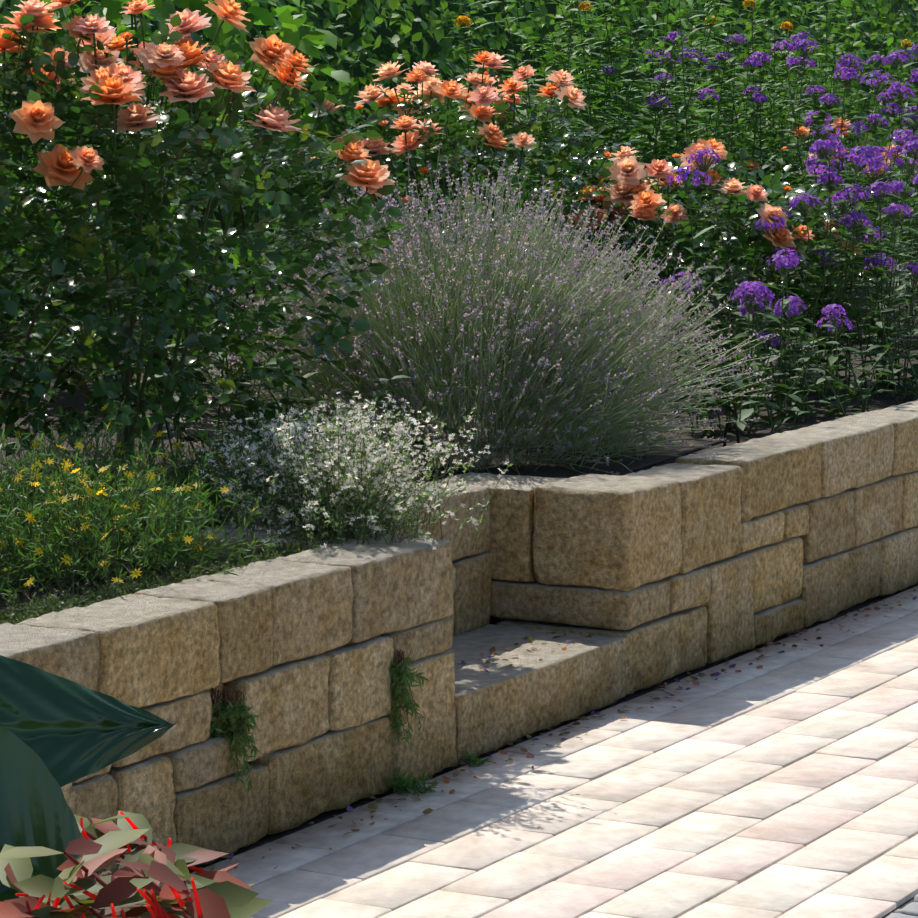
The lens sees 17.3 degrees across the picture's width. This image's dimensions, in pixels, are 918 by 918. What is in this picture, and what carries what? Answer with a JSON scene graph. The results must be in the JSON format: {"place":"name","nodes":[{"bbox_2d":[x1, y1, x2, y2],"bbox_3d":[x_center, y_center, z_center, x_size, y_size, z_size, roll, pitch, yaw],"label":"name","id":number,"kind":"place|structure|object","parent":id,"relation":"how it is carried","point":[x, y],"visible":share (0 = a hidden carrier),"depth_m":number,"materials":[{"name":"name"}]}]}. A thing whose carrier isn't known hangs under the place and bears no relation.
{"place":"outdoors","nodes":[
{"label":"outdoors","id":0,"kind":"place"},
{"bbox_2d":[0,655,190,915],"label":"canna","id":1,"kind":"object","parent":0,"point":[57,733],"depth_m":3.84,"materials":[{"name":"green plant"}]},
{"bbox_2d":[0,466,237,528],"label":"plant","id":2,"kind":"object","parent":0,"point":[83,496],"depth_m":9.09,"materials":[{"name":"green plant"}]},
{"bbox_2d":[0,0,215,456],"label":"rose bush","id":3,"kind":"object","parent":2,"relation":"on","point":[119,230],"depth_m":8.35,"materials":[{"name":"green plant"}]},
{"bbox_2d":[0,0,406,490],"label":"rose bush","id":4,"kind":"object","parent":2,"relation":"on","point":[292,198],"depth_m":8.40,"materials":[{"name":"green plant"}]},
{"bbox_2d":[94,424,322,529],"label":"yellow daisy plant","id":5,"kind":"object","parent":2,"relation":"on","point":[207,469],"depth_m":7.91,"materials":[{"name":"plant"}]},
{"bbox_2d":[195,405,415,530],"bbox_3d":[-0.438,0.033,7.938,0.694,0.338,0.609,4,8,29],"label":"white-flowered plant","id":6,"kind":"object","parent":2,"relation":"on","point":[232,439],"depth_m":7.88,"materials":[{"name":"white plant"}]},
{"bbox_2d":[0,529,252,616],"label":"bed soil","id":7,"kind":"structure","parent":0,"point":[23,598],"depth_m":7.01,"materials":[{"name":"brown soil"}]},
{"bbox_2d":[0,432,119,603],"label":"yellow daisy plant","id":8,"kind":"object","parent":7,"relation":"on","point":[12,525],"depth_m":6.96,"materials":[{"name":"plant"}]},
{"bbox_2d":[0,419,158,544],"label":"yellow daisy plant","id":9,"kind":"object","parent":7,"relation":"on","point":[22,437],"depth_m":7.73,"materials":[{"name":"plant"}]},
{"bbox_2d":[0,569,195,624],"bbox_3d":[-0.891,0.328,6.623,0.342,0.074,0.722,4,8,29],"label":"grass","id":10,"kind":"structure","parent":7,"relation":"on","point":[27,609],"depth_m":6.62,"materials":[{"name":"green plant"}]},
{"bbox_2d":[0,415,238,602],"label":"yellow daisy plant","id":11,"kind":"object","parent":7,"relation":"on","point":[104,542],"depth_m":7.04,"materials":[{"name":"plant"}]},
{"bbox_2d":[4,396,248,543],"bbox_3d":[-0.953,0.029,7.869,0.804,0.362,0.797,4,8,29],"label":"yellow daisy plant","id":12,"kind":"object","parent":7,"relation":"on","point":[104,458],"depth_m":7.86,"materials":[{"name":"plant"}]},
{"bbox_2d":[42,447,278,581],"bbox_3d":[-0.732,0.129,7.241,0.648,0.325,0.595,4,8,29],"label":"yellow daisy plant","id":13,"kind":"object","parent":7,"relation":"on","point":[175,514],"depth_m":7.21,"materials":[{"name":"plant"}]},
{"bbox_2d":[105,551,255,592],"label":"grass","id":14,"kind":"structure","parent":7,"relation":"on","point":[186,573],"depth_m":7.07,"materials":[{"name":"green plant"}]},
{"bbox_2d":[153,537,320,584],"bbox_3d":[-0.507,0.250,7.298,0.407,0.071,0.847,4,8,29],"label":"sedum mat","id":15,"kind":"object","parent":7,"relation":"on","point":[261,556],"depth_m":7.32,"materials":[{"name":"green plant"}]},
{"bbox_2d":[264,532,353,558],"bbox_3d":[-0.361,0.225,7.514,0.248,0.072,0.445,4,8,29],"label":"sedum mat","id":16,"kind":"object","parent":7,"relation":"on","point":[289,544],"depth_m":7.46,"materials":[{"name":"green plant"}]},
{"bbox_2d":[0,811,273,917],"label":"plant","id":17,"kind":"object","parent":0,"point":[222,893],"depth_m":3.21,"materials":[{"name":"plant"}]},
{"bbox_2d":[185,457,505,624],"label":"bed earth","id":18,"kind":"structure","parent":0,"point":[493,621],"depth_m":9.21,"materials":[{"name":"soil"}]},
{"bbox_2d":[0,121,451,405],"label":"shrub","id":19,"kind":"object","parent":18,"relation":"on","point":[237,222],"depth_m":11.52,"materials":[{"name":"green plant"}]},
{"bbox_2d":[0,446,452,485],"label":"bed soil","id":20,"kind":"structure","parent":18,"relation":"on","point":[172,468],"depth_m":9.58,"materials":[{"name":"brown soil"}]},
{"bbox_2d":[175,391,512,553],"bbox_3d":[-0.276,0.027,7.708,0.846,0.404,0.791,4,8,29],"label":"white-flowered plant","id":21,"kind":"object","parent":18,"relation":"on","point":[322,507],"depth_m":7.59,"materials":[{"name":"white plant"}]},
{"bbox_2d":[0,252,917,477],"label":"bed soil","id":22,"kind":"structure","parent":0,"point":[80,399],"depth_m":10.78,"materials":[{"name":"brown soil"}]},
{"bbox_2d":[0,0,353,393],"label":"leafy shrub","id":23,"kind":"object","parent":22,"relation":"on","point":[288,23],"depth_m":11.85,"materials":[{"name":"green plant"}]},
{"bbox_2d":[274,51,641,381],"bbox_3d":[-0.026,-0.976,12.260,1.491,1.350,1.500,4,8,29],"label":"rose bush","id":24,"kind":"object","parent":22,"relation":"on","point":[373,120],"depth_m":12.04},
{"bbox_2d":[137,141,780,475],"bbox_3d":[0.031,-0.488,9.726,1.930,1.060,1.856,4,8,29],"label":"lavender plant","id":25,"kind":"object","parent":22,"relation":"on","point":[459,399],"depth_m":9.41,"materials":[{"name":"plant"}]},
{"bbox_2d":[121,252,917,488],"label":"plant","id":26,"kind":"object","parent":22,"relation":"on","point":[746,412],"depth_m":10.79,"materials":[{"name":"green plant"}]},
{"bbox_2d":[400,133,818,317],"bbox_3d":[0.912,-1.149,15.761,1.330,1.110,4.283,4,8,29],"label":"shrub","id":27,"kind":"object","parent":22,"relation":"on","point":[639,154],"depth_m":15.47,"materials":[{"name":"green plant"}]},
{"bbox_2d":[445,0,917,320],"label":"flowering plant","id":28,"kind":"object","parent":22,"relation":"on","point":[611,107],"depth_m":15.89,"materials":[{"name":"green plant"}]},
{"bbox_2d":[632,419,739,471],"bbox_3d":[0.735,-0.029,9.566,0.078,0.117,0.911,3,7,23],"label":"irrigation hose","id":29,"kind":"object","parent":22,"relation":"on","point":[645,466],"visible":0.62,"depth_m":9.70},
{"bbox_2d":[518,138,873,374],"bbox_3d":[0.970,-0.811,12.368,1.408,0.998,1.410,4,8,29],"label":"rose bush","id":30,"kind":"object","parent":22,"relation":"on","point":[765,182],"depth_m":11.99,"materials":[{"name":"green plant"}]},
{"bbox_2d":[600,31,917,427],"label":"phlox plant","id":31,"kind":"object","parent":22,"relation":"on","point":[856,288],"depth_m":12.15,"materials":[{"name":"plant"}]},
{"bbox_2d":[729,117,917,308],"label":"rose bush","id":32,"kind":"object","parent":22,"relation":"on","point":[868,144],"depth_m":16.05,"materials":[{"name":"green plant"}]},
{"bbox_2d":[189,583,917,917],"bbox_3d":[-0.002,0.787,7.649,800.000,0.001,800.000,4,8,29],"label":"ground","id":33,"kind":"structure","parent":0,"point":[321,817],"depth_m":8.08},
{"bbox_2d":[0,400,917,871],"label":"stone wall blocks","id":34,"kind":"structure","parent":33,"relation":"on","point":[656,576],"depth_m":7.99,"materials":[{"name":"beige stone"}]},
{"bbox_2d":[209,688,259,794],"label":"sedum plant","id":35,"kind":"object","parent":34,"relation":"attached to","point":[233,714],"depth_m":6.69,"materials":[{"name":"green plant"}]},
{"bbox_2d":[381,649,428,744],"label":"sedum plant","id":36,"kind":"object","parent":34,"relation":"attached to","point":[400,669],"depth_m":7.33,"materials":[{"name":"green plant"}]},
{"bbox_2d":[0,0,917,351],"bbox_3d":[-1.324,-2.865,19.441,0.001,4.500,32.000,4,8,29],"label":"hedge","id":37,"kind":"object","parent":33,"relation":"on","point":[382,32],"depth_m":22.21,"materials":[{"name":"green plant"}]},
{"bbox_2d":[190,586,917,917],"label":"paving slabs","id":38,"kind":"structure","parent":33,"relation":"on","point":[784,784],"depth_m":7.09,"materials":[{"name":"stone"}]},
{"bbox_2d":[388,766,436,795],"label":"wall weed","id":39,"kind":"object","parent":38,"relation":"on","point":[401,783],"depth_m":7.34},
{"bbox_2d":[462,751,491,766],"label":"wall weed","id":40,"kind":"object","parent":38,"relation":"on","point":[475,758],"depth_m":7.65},
{"bbox_2d":[199,589,916,870],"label":"leaf litter","id":41,"kind":"object","parent":38,"relation":"on","point":[455,773],"visible":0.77,"depth_m":8.13,"materials":[{"name":"brown plant"}]},
{"bbox_2d":[886,894,917,917],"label":"setts paving","id":42,"kind":"structure","parent":0,"point":[909,910],"depth_m":6.27,"materials":[{"name":"grey stone"}]}
]}

